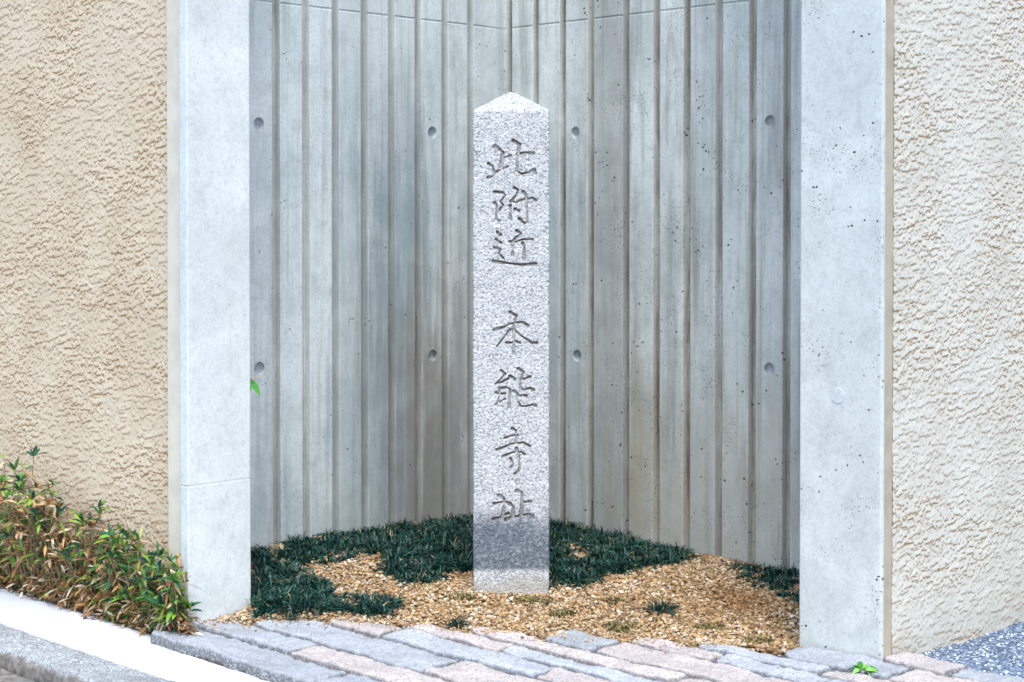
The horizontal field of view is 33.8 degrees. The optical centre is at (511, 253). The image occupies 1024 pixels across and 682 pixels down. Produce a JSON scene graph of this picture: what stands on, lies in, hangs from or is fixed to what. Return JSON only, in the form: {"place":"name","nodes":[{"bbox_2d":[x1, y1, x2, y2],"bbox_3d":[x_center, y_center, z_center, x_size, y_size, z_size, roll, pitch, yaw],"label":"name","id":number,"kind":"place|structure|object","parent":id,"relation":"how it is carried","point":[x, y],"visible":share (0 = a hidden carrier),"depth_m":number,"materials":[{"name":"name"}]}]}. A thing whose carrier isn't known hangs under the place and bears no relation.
{"place":"outdoors","nodes":[
{"label":"outdoors","id":0,"kind":"place"},
{"bbox_2d":[0,588,268,681],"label":"kerb strip","id":1,"kind":"object","parent":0,"point":[129,647],"visible":0.8,"depth_m":3.58,"materials":[{"name":"white concrete"}]},
{"bbox_2d":[198,515,802,653],"bbox_3d":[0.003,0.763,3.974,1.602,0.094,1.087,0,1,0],"label":"gravel","id":2,"kind":"structure","parent":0,"point":[492,611],"depth_m":3.75,"materials":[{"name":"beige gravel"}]},
{"bbox_2d":[236,511,472,621],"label":"mondo grass","id":3,"kind":"structure","parent":2,"relation":"on","point":[404,553],"depth_m":4.01,"materials":[{"name":"green plant"}]},
{"bbox_2d":[433,612,470,629],"bbox_3d":[-0.116,0.795,3.621,0.094,0.045,0.100,1,1,37],"label":"grass tuft","id":4,"kind":"object","parent":2,"relation":"on","point":[455,623],"visible":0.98,"depth_m":3.61,"materials":[{"name":"green plant"}]},
{"bbox_2d":[438,591,478,601],"bbox_3d":[-0.124,0.771,3.777,0.102,0.024,0.068,0,1,-22],"label":"moss tuft","id":5,"kind":"object","parent":2,"relation":"on","point":[459,594],"visible":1,"depth_m":3.77,"materials":[{"name":"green plant"}]},
{"bbox_2d":[472,92,549,596],"bbox_3d":[-0.002,0.249,3.912,0.177,1.245,0.177,0,1,0],"label":"stone marker","id":6,"kind":"object","parent":2,"relation":"on","point":[511,278],"visible":0.98,"depth_m":3.83,"materials":[{"name":"stone"}]},
{"bbox_2d":[510,593,560,604],"bbox_3d":[0.048,0.780,3.795,0.130,0.029,0.077,0,1,0],"label":"moss tuft","id":7,"kind":"object","parent":2,"relation":"on","point":[535,599],"visible":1,"depth_m":3.78,"materials":[{"name":"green plant"}]},
{"bbox_2d":[548,605,586,616],"bbox_3d":[0.120,0.787,3.695,0.101,0.027,0.063,0,1,0],"label":"moss tuft","id":8,"kind":"object","parent":2,"relation":"on","point":[556,612],"visible":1,"depth_m":3.69,"materials":[{"name":"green plant"}]},
{"bbox_2d":[592,595,631,605],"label":"moss tuft","id":9,"kind":"object","parent":2,"relation":"on","point":[614,599],"visible":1,"depth_m":3.76,"materials":[{"name":"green plant"}]},
{"bbox_2d":[603,619,641,634],"bbox_3d":[0.233,0.798,3.607,0.089,0.028,0.089,1,1,33],"label":"moss tuft","id":10,"kind":"object","parent":2,"relation":"on","point":[617,626],"visible":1,"depth_m":3.60,"materials":[{"name":"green plant"}]},
{"bbox_2d":[549,516,703,593],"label":"mondo grass","id":11,"kind":"structure","parent":2,"relation":"on","point":[623,547],"depth_m":4.13,"materials":[{"name":"green plant"}]},
{"bbox_2d":[631,596,683,615],"bbox_3d":[0.320,0.783,3.724,0.135,0.062,0.114,0,1,0],"label":"grass tuft","id":12,"kind":"object","parent":2,"relation":"on","point":[660,608],"visible":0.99,"depth_m":3.71,"materials":[{"name":"green plant"}]},
{"bbox_2d":[689,620,727,629],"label":"moss tuft","id":13,"kind":"object","parent":2,"relation":"on","point":[705,625],"visible":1,"depth_m":3.59,"materials":[{"name":"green plant"}]},
{"bbox_2d":[735,633,780,644],"bbox_3d":[0.513,0.804,3.503,0.111,0.024,0.066,0,1,0],"label":"moss tuft","id":14,"kind":"object","parent":2,"relation":"on","point":[763,639],"visible":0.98,"depth_m":3.50,"materials":[{"name":"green plant"}]},
{"bbox_2d":[731,558,799,604],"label":"mondo grass","id":15,"kind":"structure","parent":2,"relation":"on","point":[771,574],"depth_m":3.98,"materials":[{"name":"green plant"}]},
{"bbox_2d":[151,615,1023,681],"bbox_3d":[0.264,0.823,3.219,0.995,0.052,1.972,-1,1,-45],"label":"pavement","id":16,"kind":"structure","parent":0,"point":[337,651],"depth_m":3.34,"materials":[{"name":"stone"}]},
{"bbox_2d":[201,619,806,667],"bbox_3d":[-0.030,0.798,3.478,1.332,0.007,0.194,0,1,12],"label":"spilled grit","id":17,"kind":"object","parent":16,"relation":"on","point":[486,632],"visible":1,"depth_m":3.52,"materials":[{"name":"brown gravel"}]},
{"bbox_2d":[847,661,877,675],"bbox_3d":[0.672,0.797,3.238,0.060,0.017,0.059,1,1,32],"label":"weed","id":18,"kind":"object","parent":16,"relation":"on","point":[859,666],"visible":1,"depth_m":3.23,"materials":[{"name":"green plant"}]},
{"bbox_2d":[921,622,1023,677],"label":"road asphalt","id":19,"kind":"structure","parent":0,"point":[1000,652],"depth_m":3.45,"materials":[{"name":"grey asphalt"}]},
{"label":"ground","id":20,"kind":"structure","parent":0,"visible":0},
{"bbox_2d":[0,668,33,681],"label":"gutter","id":21,"kind":"object","parent":20,"relation":"on","point":[6,676],"visible":1,"depth_m":3.43,"materials":[{"name":"concrete"}]},
{"bbox_2d":[0,576,152,633],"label":"planting strip","id":22,"kind":"object","parent":20,"relation":"on","point":[50,601],"depth_m":3.93,"materials":[{"name":"soil"}]},
{"bbox_2d":[0,445,66,602],"bbox_3d":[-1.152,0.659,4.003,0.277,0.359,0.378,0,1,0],"label":"bamboo grass","id":23,"kind":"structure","parent":22,"relation":"on","point":[40,565],"depth_m":3.95,"materials":[{"name":"green plant"}]},
{"bbox_2d":[24,488,115,615],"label":"bamboo grass","id":24,"kind":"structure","parent":22,"relation":"on","point":[74,572],"depth_m":3.84,"materials":[{"name":"green plant"}]},
{"bbox_2d":[0,566,202,636],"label":"leaf litter","id":25,"kind":"object","parent":22,"relation":"on","point":[89,612],"visible":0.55,"depth_m":3.81,"materials":[{"name":"brown plant"}]},
{"bbox_2d":[71,523,159,632],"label":"bamboo grass","id":26,"kind":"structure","parent":22,"relation":"on","point":[115,587],"depth_m":3.69,"materials":[{"name":"green plant"}]},
{"bbox_2d":[118,541,201,633],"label":"bamboo grass","id":27,"kind":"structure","parent":22,"relation":"on","point":[161,593],"depth_m":3.57,"materials":[{"name":"green plant"}]},
{"bbox_2d":[0,624,174,681],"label":"kerb","id":28,"kind":"structure","parent":20,"relation":"on","point":[27,656],"depth_m":3.43,"materials":[{"name":"stone"}]},
{"bbox_2d":[0,0,181,602],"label":"plaster wall","id":29,"kind":"structure","parent":20,"relation":"on","point":[89,263],"depth_m":3.92,"materials":[{"name":"beige paint"}]},
{"bbox_2d":[179,0,250,627],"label":"concrete pillar","id":30,"kind":"structure","parent":20,"relation":"on","point":[214,152],"depth_m":3.65,"materials":[{"name":"grey concrete"}]},
{"bbox_2d":[250,377,259,394],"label":"leafy sprig","id":31,"kind":"object","parent":30,"relation":"attached to","point":[254,385],"visible":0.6,"depth_m":3.79,"materials":[{"name":"green plant"}]},
{"bbox_2d":[249,0,504,611],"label":"ribbed concrete wall","id":32,"kind":"structure","parent":20,"relation":"on","point":[361,235],"depth_m":4.37,"materials":[{"name":"grey concrete"}]},
{"bbox_2d":[505,0,800,572],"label":"ribbed concrete wall","id":33,"kind":"structure","parent":20,"relation":"on","point":[674,239],"depth_m":4.29,"materials":[{"name":"grey concrete"}]},
{"bbox_2d":[799,0,885,660],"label":"concrete pillar","id":34,"kind":"structure","parent":20,"relation":"on","point":[842,285],"depth_m":3.38,"materials":[{"name":"grey concrete"}]},
{"bbox_2d":[883,0,1023,658],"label":"plaster wall","id":35,"kind":"structure","parent":20,"relation":"on","point":[954,390],"depth_m":3.51,"materials":[{"name":"beige paint"}]}
]}

